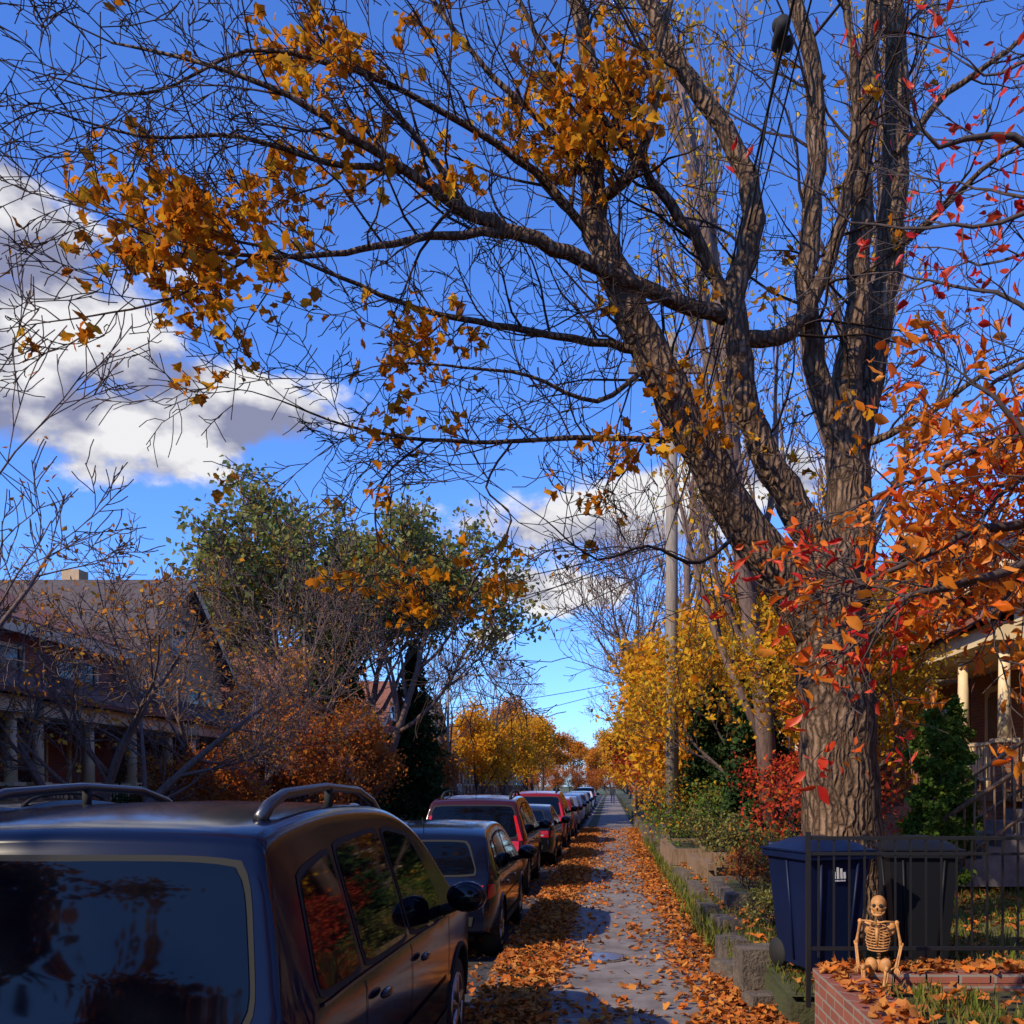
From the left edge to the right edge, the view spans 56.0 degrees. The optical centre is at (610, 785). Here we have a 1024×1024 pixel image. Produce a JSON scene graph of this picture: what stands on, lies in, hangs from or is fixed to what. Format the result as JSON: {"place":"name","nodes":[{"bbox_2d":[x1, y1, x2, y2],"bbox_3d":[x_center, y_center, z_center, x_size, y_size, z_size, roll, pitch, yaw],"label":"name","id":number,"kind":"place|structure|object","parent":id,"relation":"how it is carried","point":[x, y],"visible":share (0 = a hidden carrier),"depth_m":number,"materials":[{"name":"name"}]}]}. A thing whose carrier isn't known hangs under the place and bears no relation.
{"place":"outdoors","nodes":[
{"label":"outdoors","id":0,"kind":"place"},
{"bbox_2d":[0,0,1023,786],"label":"sky","id":1,"kind":"structure","parent":0,"point":[154,494],"materials":[{"name":"blue"}]},
{"bbox_2d":[465,796,602,1006],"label":"road","id":2,"kind":"structure","parent":0,"point":[477,945],"depth_m":11.69,"materials":[{"name":"grey asphalt"}]},
{"bbox_2d":[0,792,115,811],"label":"parked suv","id":3,"kind":"object","parent":2,"relation":"on","point":[20,803],"visible":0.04,"depth_m":12.53,"materials":[{"name":"black paint"}]},
{"bbox_2d":[0,783,486,1023],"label":"parked suv","id":4,"kind":"object","parent":2,"relation":"on","point":[274,909],"visible":1,"depth_m":3.46,"materials":[{"name":"blue paint"}]},
{"bbox_2d":[402,818,536,954],"bbox_3d":[-2.121,1.157,12.334,2.313,1.582,4.312,0,0,-1],"label":"parked hatchback","id":5,"kind":"object","parent":2,"relation":"on","point":[486,855],"visible":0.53,"depth_m":10.64,"materials":[{"name":"black paint"}]},
{"bbox_2d":[425,790,551,893],"bbox_3d":[-2.373,1.017,18.514,2.423,1.862,4.672,0,0,-1],"label":"parked suv","id":6,"kind":"object","parent":2,"relation":"on","point":[512,815],"visible":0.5,"depth_m":16.45,"materials":[{"name":"red paint"}]},
{"bbox_2d":[513,788,578,847],"bbox_3d":[-2.250,1.017,30.914,2.423,1.862,4.672,0,0,0],"label":"parked suv","id":7,"kind":"object","parent":2,"relation":"on","point":[556,800],"visible":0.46,"depth_m":28.86,"materials":[{"name":"red paint"}]},
{"bbox_2d":[529,804,570,864],"bbox_3d":[-2.200,1.157,24.660,2.333,1.582,4.581,0,0,0],"label":"parked sedan","id":8,"kind":"object","parent":2,"relation":"on","point":[551,841],"visible":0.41,"depth_m":23.32,"materials":[{"name":"black paint"}]},
{"bbox_2d":[401,819,1023,1023],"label":"fallen leaves","id":9,"kind":"object","parent":2,"relation":"on","point":[732,1004],"visible":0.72,"depth_m":9.27,"materials":[{"name":"orange plant"}]},
{"bbox_2d":[529,787,647,819],"bbox_3d":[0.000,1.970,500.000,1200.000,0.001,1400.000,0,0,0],"label":"ground","id":10,"kind":"structure","parent":0,"point":[601,791],"depth_m":292.69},
{"bbox_2d":[0,629,112,798],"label":"walls","id":11,"kind":"structure","parent":10,"relation":"on","point":[56,761],"depth_m":24.08,"materials":[{"name":"red brick"}]},
{"bbox_2d":[0,641,98,798],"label":"windows and door","id":12,"kind":"structure","parent":11,"relation":"attached to","point":[23,773],"depth_m":23.49,"materials":[{"name":"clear glass"}]},
{"bbox_2d":[0,589,133,661],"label":"roof","id":13,"kind":"structure","parent":11,"relation":"on","point":[18,615],"depth_m":23.98,"materials":[{"name":"red"}]},
{"bbox_2d":[78,0,912,727],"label":"overhead cables","id":14,"kind":"object","parent":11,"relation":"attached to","point":[630,406],"visible":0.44,"depth_m":22.47,"materials":[{"name":"black rubber"}]},
{"bbox_2d":[664,14,793,548],"bbox_3d":[1.210,-5.341,14.927,0.361,2.130,14.143,0,0,-1],"label":"cable splice box","id":15,"kind":"object","parent":14,"relation":"hanging from","point":[779,23],"visible":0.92,"depth_m":8.10,"materials":[{"name":"black rubber"}]},
{"bbox_2d":[0,236,165,632],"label":"bare tree","id":16,"kind":"object","parent":10,"relation":"on","point":[10,611],"visible":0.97,"depth_m":16.40,"materials":[{"name":"brown plant"}]},
{"bbox_2d":[0,666,195,802],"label":"porch","id":17,"kind":"object","parent":10,"relation":"on","point":[89,773],"visible":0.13,"depth_m":22.52,"materials":[{"name":"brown wood"}]},
{"bbox_2d":[113,601,221,798],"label":"walls","id":18,"kind":"structure","parent":10,"relation":"on","point":[201,664],"depth_m":31.07,"materials":[{"name":"beige brick"}]},
{"bbox_2d":[0,569,239,688],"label":"roof","id":19,"kind":"structure","parent":18,"relation":"on","point":[79,576],"depth_m":30.12,"materials":[{"name":"grey"}]},
{"bbox_2d":[138,624,213,792],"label":"windows and door","id":20,"kind":"structure","parent":18,"relation":"attached to","point":[193,695],"depth_m":30.54,"materials":[{"name":"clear glass"}]},
{"bbox_2d":[0,508,393,801],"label":"bare tree","id":21,"kind":"object","parent":10,"relation":"on","point":[25,749],"visible":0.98,"depth_m":18.12,"materials":[{"name":"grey plant"}]},
{"bbox_2d":[17,582,376,800],"bbox_3d":[-11.453,-1.714,25.771,9.234,7.442,9.545,0,0,4],"label":"bare tree","id":22,"kind":"object","parent":10,"relation":"on","point":[289,658],"visible":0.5,"depth_m":24.73,"materials":[{"name":"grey plant"}]},
{"bbox_2d":[128,734,276,802],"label":"rust leaved tree","id":23,"kind":"object","parent":10,"relation":"on","point":[248,796],"visible":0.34,"depth_m":23.40,"materials":[{"name":"orange plant"}]},
{"bbox_2d":[203,688,388,802],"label":"rust leaved tree","id":24,"kind":"object","parent":10,"relation":"on","point":[304,780],"visible":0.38,"depth_m":28.46,"materials":[{"name":"orange plant"}]},
{"bbox_2d":[202,517,399,802],"bbox_3d":[-10.620,-3.738,32.872,6.690,11.332,5.240,0,0,-11],"label":"bare tree","id":25,"kind":"object","parent":10,"relation":"on","point":[327,619],"visible":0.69,"depth_m":33.01,"materials":[{"name":"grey plant"}]},
{"bbox_2d":[172,495,447,701],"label":"poplar tree","id":26,"kind":"object","parent":10,"relation":"on","point":[335,513],"visible":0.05,"depth_m":44.83,"materials":[{"name":"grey plant"}]},
{"bbox_2d":[247,685,419,806],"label":"rust leaved tree","id":27,"kind":"object","parent":10,"relation":"on","point":[382,763],"visible":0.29,"depth_m":34.29,"materials":[{"name":"orange plant"}]},
{"bbox_2d":[297,554,391,811],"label":"spruce tree","id":28,"kind":"object","parent":10,"relation":"on","point":[360,692],"visible":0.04,"depth_m":42.62,"materials":[{"name":"green plant"}]},
{"bbox_2d":[154,447,554,805],"bbox_3d":[-10.395,-5.724,40.119,15.530,15.528,12.052,0,0,-23],"label":"poplar tree","id":29,"kind":"object","parent":10,"relation":"on","point":[405,528],"visible":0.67,"depth_m":38.40,"materials":[{"name":"green plant"}]},
{"bbox_2d":[380,702,395,736],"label":"walls","id":30,"kind":"structure","parent":10,"relation":"on","point":[386,729],"depth_m":60.49,"materials":[{"name":"grey brick"}]},
{"bbox_2d":[357,681,403,725],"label":"roof","id":31,"kind":"structure","parent":30,"relation":"on","point":[384,695],"depth_m":59.52,"materials":[{"name":"red"}]},
{"bbox_2d":[376,642,451,819],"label":"spruce tree","id":32,"kind":"object","parent":10,"relation":"on","point":[427,775],"visible":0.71,"depth_m":46.60,"materials":[{"name":"green plant"}]},
{"bbox_2d":[387,722,470,806],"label":"rust leaved tree","id":33,"kind":"object","parent":10,"relation":"on","point":[455,768],"visible":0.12,"depth_m":53.28,"materials":[{"name":"orange plant"}]},
{"bbox_2d":[418,625,498,794],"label":"bare tree","id":34,"kind":"object","parent":10,"relation":"on","point":[443,724],"visible":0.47,"depth_m":58.46,"materials":[{"name":"grey plant"}]},
{"bbox_2d":[444,696,524,794],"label":"golden leaved tree","id":35,"kind":"object","parent":10,"relation":"on","point":[482,757],"visible":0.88,"depth_m":66.19,"materials":[{"name":"yellow plant"}]},
{"bbox_2d":[467,696,542,794],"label":"orange leaved tree","id":36,"kind":"object","parent":10,"relation":"on","point":[526,737],"visible":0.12,"depth_m":90.23,"materials":[{"name":"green plant"}]},
{"bbox_2d":[471,709,540,794],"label":"golden leaved tree","id":37,"kind":"object","parent":10,"relation":"on","point":[527,750],"visible":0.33,"depth_m":80.06,"materials":[{"name":"yellow plant"}]},
{"bbox_2d":[510,705,560,790],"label":"golden leaved tree","id":38,"kind":"object","parent":10,"relation":"on","point":[540,724],"visible":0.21,"depth_m":103.50,"materials":[{"name":"yellow plant"}]},
{"bbox_2d":[532,765,565,790],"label":"rust leaved tree","id":39,"kind":"object","parent":10,"relation":"on","point":[553,781],"visible":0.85,"depth_m":180.61,"materials":[{"name":"orange plant"}]},
{"bbox_2d":[534,713,570,790],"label":"orange leaved tree","id":40,"kind":"object","parent":10,"relation":"on","point":[563,739],"visible":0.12,"depth_m":139.77,"materials":[{"name":"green plant"}]},
{"bbox_2d":[556,763,586,791],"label":"rust leaved tree","id":41,"kind":"object","parent":10,"relation":"on","point":[577,777],"visible":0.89,"depth_m":182.57,"materials":[{"name":"orange plant"}]},
{"bbox_2d":[556,732,590,789],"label":"orange leaved tree","id":42,"kind":"object","parent":10,"relation":"on","point":[576,749],"visible":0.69,"depth_m":196.97,"materials":[{"name":"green plant"}]},
{"bbox_2d":[581,744,606,787],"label":"orange leaved tree","id":43,"kind":"object","parent":10,"relation":"on","point":[590,758],"visible":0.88,"depth_m":185.41,"materials":[{"name":"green plant"}]},
{"bbox_2d":[592,727,630,798],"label":"golden leaved tree","id":44,"kind":"object","parent":10,"relation":"on","point":[603,737],"visible":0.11,"depth_m":111.43,"materials":[{"name":"yellow plant"}]},
{"bbox_2d":[633,816,748,957],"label":"retaining wall","id":45,"kind":"structure","parent":10,"relation":"on","point":[721,947],"depth_m":11.66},
{"bbox_2d":[813,966,1023,1023],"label":"brick planter","id":46,"kind":"object","parent":10,"relation":"on","point":[836,1002],"visible":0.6,"depth_m":6.05,"materials":[{"name":"brick"}]},
{"bbox_2d":[698,0,1023,804],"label":"ornamental pear tree","id":47,"kind":"object","parent":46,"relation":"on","point":[960,566],"visible":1,"depth_m":4.98,"materials":[{"name":"orange plant"}]},
{"bbox_2d":[853,895,903,992],"bbox_3d":[1.680,1.017,6.036,0.315,0.619,0.348,0,0,23],"label":"plastic skeleton decoration","id":48,"kind":"object","parent":46,"relation":"on","point":[878,906],"visible":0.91,"depth_m":6.10,"materials":[{"name":"beige plastic"}]},
{"bbox_2d":[880,975,1023,1023],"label":"planter weeds","id":49,"kind":"object","parent":46,"relation":"on","point":[975,1002],"visible":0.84,"depth_m":5.48,"materials":[{"name":"green plant"}]},
{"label":"walls","id":50,"kind":"object","parent":10,"relation":"on","visible":0},
{"bbox_2d":[226,641,311,687],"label":"roof","id":51,"kind":"structure","parent":50,"relation":"on","point":[244,653],"depth_m":44.70,"materials":[{"name":"red"}]},
{"bbox_2d":[485,795,747,1023],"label":"verge","id":52,"kind":"structure","parent":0,"point":[594,821],"depth_m":11.88,"materials":[{"name":"soil"}]},
{"bbox_2d":[539,796,735,1023],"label":"sidewalk","id":53,"kind":"structure","parent":0,"point":[613,816],"depth_m":9.90,"materials":[{"name":"concrete"}]},
{"bbox_2d":[574,952,628,962],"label":"puddle","id":54,"kind":"object","parent":53,"relation":"on","point":[612,956],"visible":0.79,"depth_m":9.99,"materials":[{"name":"grey"}]},
{"bbox_2d":[618,794,1023,1023],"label":"garden terrain","id":55,"kind":"structure","parent":0,"point":[795,1010],"depth_m":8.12,"materials":[{"name":"green plant"}]},
{"bbox_2d":[0,0,1023,945],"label":"maple tree","id":56,"kind":"object","parent":55,"relation":"on","point":[190,218],"visible":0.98,"depth_m":8.42,"materials":[{"name":"brown plant"}]},
{"bbox_2d":[579,603,664,804],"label":"bare tree","id":57,"kind":"object","parent":55,"relation":"on","point":[596,670],"visible":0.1,"depth_m":75.61,"materials":[{"name":"grey plant"}]},
{"bbox_2d":[600,731,650,819],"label":"red leaved tree","id":58,"kind":"object","parent":55,"relation":"on","point":[617,757],"visible":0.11,"depth_m":43.42,"materials":[{"name":"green plant"}]},
{"bbox_2d":[588,574,664,809],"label":"bare tree","id":59,"kind":"object","parent":55,"relation":"on","point":[621,636],"visible":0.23,"depth_m":59.18,"materials":[{"name":"grey plant"}]},
{"bbox_2d":[541,464,720,821],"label":"bare tree","id":60,"kind":"object","parent":55,"relation":"on","point":[630,584],"visible":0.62,"depth_m":41.16,"materials":[{"name":"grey plant"}]},
{"bbox_2d":[609,750,684,820],"bbox_3d":[2.070,0.190,28.857,3.734,2.672,3.655,0,0,34],"label":"orange shrub","id":61,"kind":"object","parent":55,"relation":"on","point":[650,785],"visible":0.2,"depth_m":28.69,"materials":[{"name":"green plant"}]},
{"bbox_2d":[628,332,711,837],"bbox_3d":[1.420,-4.230,22.000,2.000,12.300,0.340,0,0,0],"label":"utility pole","id":62,"kind":"object","parent":55,"relation":"on","point":[672,761],"visible":0.33,"depth_m":21.88,"materials":[{"name":"brown wood"}]},
{"bbox_2d":[623,771,723,847],"bbox_3d":[1.720,0.551,22.125,2.862,1.951,2.389,0,0,0],"label":"yellow shrub","id":63,"kind":"object","parent":55,"relation":"on","point":[648,797],"visible":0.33,"depth_m":21.68,"materials":[{"name":"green plant"}]},
{"bbox_2d":[610,622,737,802],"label":"golden leaved tree","id":64,"kind":"object","parent":55,"relation":"on","point":[626,666],"visible":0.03,"depth_m":31.14,"materials":[{"name":"yellow plant"}]},
{"bbox_2d":[660,838,711,873],"bbox_3d":[1.535,1.558,19.750,0.830,0.724,3.500,0,0,0],"label":"timber planter bed","id":65,"kind":"object","parent":55,"relation":"on","point":[674,853],"visible":0.46,"depth_m":18.38,"materials":[{"name":"brown wood"}]},
{"bbox_2d":[639,772,727,848],"bbox_3d":[1.756,0.616,19.405,2.497,1.822,2.294,0,0,18],"label":"green shrub","id":66,"kind":"object","parent":65,"relation":"on","point":[664,816],"visible":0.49,"depth_m":19.26,"materials":[{"name":"green plant"}]},
{"bbox_2d":[605,582,775,790],"bbox_3d":[2.355,-2.071,25.948,5.016,7.394,5.631,0,0,-5],"label":"golden leaved tree","id":67,"kind":"object","parent":55,"relation":"on","point":[639,659],"visible":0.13,"depth_m":25.36,"materials":[{"name":"yellow plant"}]},
{"bbox_2d":[590,529,799,841],"bbox_3d":[2.590,-2.076,20.519,6.618,7.396,4.186,0,0,41],"label":"yellow leaved tree","id":68,"kind":"object","parent":55,"relation":"on","point":[691,689],"visible":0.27,"depth_m":20.56,"materials":[{"name":"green plant"}]},
{"bbox_2d":[658,663,737,851],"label":"spruce tree","id":69,"kind":"object","parent":55,"relation":"on","point":[709,741],"visible":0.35,"depth_m":22.21,"materials":[{"name":"green plant"}]},
{"bbox_2d":[643,292,770,811],"bbox_3d":[3.079,-8.283,34.400,4.930,19.860,5.161,0,0,41],"label":"birch tree","id":70,"kind":"object","parent":55,"relation":"on","point":[688,577],"visible":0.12,"depth_m":34.07,"materials":[{"name":"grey plant"}]},
{"bbox_2d":[589,0,827,831],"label":"birch tree","id":71,"kind":"object","parent":55,"relation":"on","point":[765,743],"visible":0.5,"depth_m":17.15,"materials":[{"name":"grey plant"}]},
{"bbox_2d":[687,853,750,879],"bbox_3d":[1.850,1.579,16.500,0.900,0.682,1.800,0,0,0],"label":"timber planter bed","id":72,"kind":"object","parent":55,"relation":"on","point":[694,863],"visible":0.2,"depth_m":15.60,"materials":[{"name":"brown wood"}]},
{"bbox_2d":[669,801,757,851],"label":"green shrub","id":73,"kind":"object","parent":72,"relation":"on","point":[701,830],"visible":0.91,"depth_m":16.44,"materials":[{"name":"green plant"}]},
{"bbox_2d":[700,852,762,881],"bbox_3d":[2.020,1.350,14.725,1.160,0.540,1.250,0,0,0],"label":"timber planter rail","id":74,"kind":"object","parent":55,"relation":"on","point":[707,862],"visible":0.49,"depth_m":15.20,"materials":[{"name":"brown wood"}]},
{"bbox_2d":[708,876,769,910],"bbox_3d":[2.060,1.618,12.750,1.280,0.604,2.300,0,0,0],"label":"stone planter bed","id":75,"kind":"object","parent":55,"relation":"on","point":[733,893],"visible":0.19,"depth_m":12.47,"materials":[{"name":"stone"}]},
{"bbox_2d":[727,820,799,885],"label":"green shrub","id":76,"kind":"object","parent":75,"relation":"on","point":[766,839],"visible":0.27,"depth_m":12.93,"materials":[{"name":"green plant"}]},
{"bbox_2d":[715,840,770,888],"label":"rust shrub","id":77,"kind":"object","parent":55,"relation":"on","point":[740,857],"visible":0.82,"depth_m":12.48,"materials":[{"name":"orange plant"}]},
{"bbox_2d":[702,629,801,866],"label":"spruce tree","id":78,"kind":"object","parent":55,"relation":"on","point":[733,797],"visible":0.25,"depth_m":17.61,"materials":[{"name":"green plant"}]},
{"bbox_2d":[710,943,797,1012],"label":"concrete block","id":79,"kind":"structure","parent":55,"relation":"on","point":[744,966],"depth_m":8.17,"materials":[{"name":"grey concrete"}]},
{"bbox_2d":[713,818,800,874],"bbox_3d":[2.334,1.005,14.136,1.605,1.043,1.253,0,0,-42],"label":"green shrub","id":80,"kind":"object","parent":55,"relation":"on","point":[741,836],"visible":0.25,"depth_m":14.18,"materials":[{"name":"green plant"}]},
{"bbox_2d":[739,876,775,926],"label":"yellow shrub","id":81,"kind":"object","parent":55,"relation":"on","point":[765,901],"visible":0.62,"depth_m":10.29,"materials":[{"name":"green plant"}]},
{"bbox_2d":[727,739,800,825],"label":"red leaved tree","id":82,"kind":"object","parent":55,"relation":"on","point":[785,766],"visible":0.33,"depth_m":17.00,"materials":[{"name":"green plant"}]},
{"bbox_2d":[759,835,878,969],"bbox_3d":[1.670,0.954,7.778,0.650,1.088,0.800,0,0,-20],"label":"blue recycling bin","id":83,"kind":"object","parent":55,"relation":"on","point":[786,857],"visible":0.8,"depth_m":7.53,"materials":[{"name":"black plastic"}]},
{"bbox_2d":[731,750,909,856],"bbox_3d":[3.092,0.504,13.698,2.849,2.045,2.231,0,0,0],"label":"red shrub","id":84,"kind":"object","parent":55,"relation":"on","point":[769,805],"visible":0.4,"depth_m":13.51,"materials":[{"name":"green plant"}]},
{"bbox_2d":[707,523,969,792],"bbox_3d":[4.065,-1.319,15.607,5.225,5.839,3.304,0,0,-31],"label":"yellow leaved tree","id":85,"kind":"object","parent":55,"relation":"on","point":[781,676],"visible":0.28,"depth_m":15.29,"materials":[{"name":"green plant"}]},
{"bbox_2d":[725,556,957,790],"bbox_3d":[4.717,-1.882,21.034,5.334,7.004,4.752,0,0,28],"label":"golden leaved tree","id":86,"kind":"object","parent":55,"relation":"on","point":[787,733],"visible":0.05,"depth_m":20.33,"materials":[{"name":"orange plant"}]},
{"bbox_2d":[748,0,967,545],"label":"birch tree","id":87,"kind":"object","parent":55,"relation":"on","point":[821,476],"visible":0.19,"depth_m":22.64,"materials":[{"name":"grey plant"}]},
{"bbox_2d":[794,638,957,833],"bbox_3d":[6.609,-1.070,26.700,3.973,5.380,6.700,0,0,0],"label":"porch","id":88,"kind":"object","parent":55,"relation":"on","point":[942,683],"visible":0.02,"depth_m":23.65,"materials":[{"name":"brown wood"}]},
{"bbox_2d":[805,832,1023,1007],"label":"iron fence","id":89,"kind":"object","parent":55,"relation":"on","point":[864,853],"visible":0.95,"depth_m":6.54,"materials":[{"name":"black metal"}]},
{"bbox_2d":[869,835,965,960],"bbox_3d":[2.623,0.974,8.230,0.650,1.088,0.800,0,0,6],"label":"black garbage bin","id":90,"kind":"object","parent":55,"relation":"on","point":[918,895],"visible":0.66,"depth_m":7.92,"materials":[{"name":"black plastic"}]},
{"bbox_2d":[890,557,970,782],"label":"walls","id":91,"kind":"structure","parent":55,"relation":"on","point":[945,691],"depth_m":24.08,"materials":[{"name":"red brick"}]},
{"bbox_2d":[894,698,979,886],"bbox_3d":[4.432,0.214,12.947,1.058,2.807,0.960,0,0,0],"label":"cedar shrub","id":92,"kind":"object","parent":55,"relation":"on","point":[925,816],"visible":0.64,"depth_m":12.89,"materials":[{"name":"green plant"}]},
{"bbox_2d":[917,714,980,857],"bbox_3d":[4.983,0.294,13.948,0.901,2.635,0.994,0,0,-25],"label":"cedar shrub","id":93,"kind":"object","parent":55,"relation":"on","point":[959,796],"visible":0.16,"depth_m":13.78,"materials":[{"name":"green plant"}]},
{"bbox_2d":[880,598,1023,835],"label":"porch","id":94,"kind":"object","parent":55,"relation":"on","point":[973,638],"visible":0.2,"depth_m":17.69,"materials":[{"name":"brown wood"}]},
{"bbox_2d":[927,694,982,830],"bbox_3d":[5.531,0.055,15.612,1.078,3.151,1.188,0,0,41],"label":"cedar shrub","id":95,"kind":"object","parent":55,"relation":"on","point":[954,707],"visible":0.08,"depth_m":15.52,"materials":[{"name":"green plant"}]},
{"bbox_2d":[943,589,1023,886],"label":"porch","id":96,"kind":"object","parent":55,"relation":"on","point":[1011,823],"visible":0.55,"depth_m":13.36,"materials":[{"name":"grey wood"}]},
{"bbox_2d":[971,572,1023,789],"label":"walls","id":97,"kind":"structure","parent":55,"relation":"on","point":[982,683],"depth_m":22.01,"materials":[{"name":"orange brick"}]},
{"bbox_2d":[981,606,1023,787],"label":"windows and door","id":98,"kind":"structure","parent":97,"relation":"attached to","point":[991,710],"depth_m":21.43,"materials":[{"name":"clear glass"}]},
{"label":"far sidewalk","id":99,"kind":"structure","parent":0,"visible":0},
{"bbox_2d":[0,674,51,797],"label":"porch","id":100,"kind":"object","parent":99,"relation":"on","point":[11,780],"visible":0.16,"depth_m":18.80,"materials":[{"name":"grey wood"}]},
{"bbox_2d":[128,691,268,800],"bbox_3d":[-12.329,-0.420,30.800,3.133,4.580,6.900,0,0,0],"label":"porch","id":101,"kind":"object","parent":99,"relation":"on","point":[207,730],"visible":0.04,"depth_m":28.76,"materials":[{"name":"grey wood"}]},
{"bbox_2d":[446,627,545,794],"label":"bare tree","id":102,"kind":"object","parent":99,"relation":"on","point":[495,665],"visible":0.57,"depth_m":73.83,"materials":[{"name":"grey plant"}]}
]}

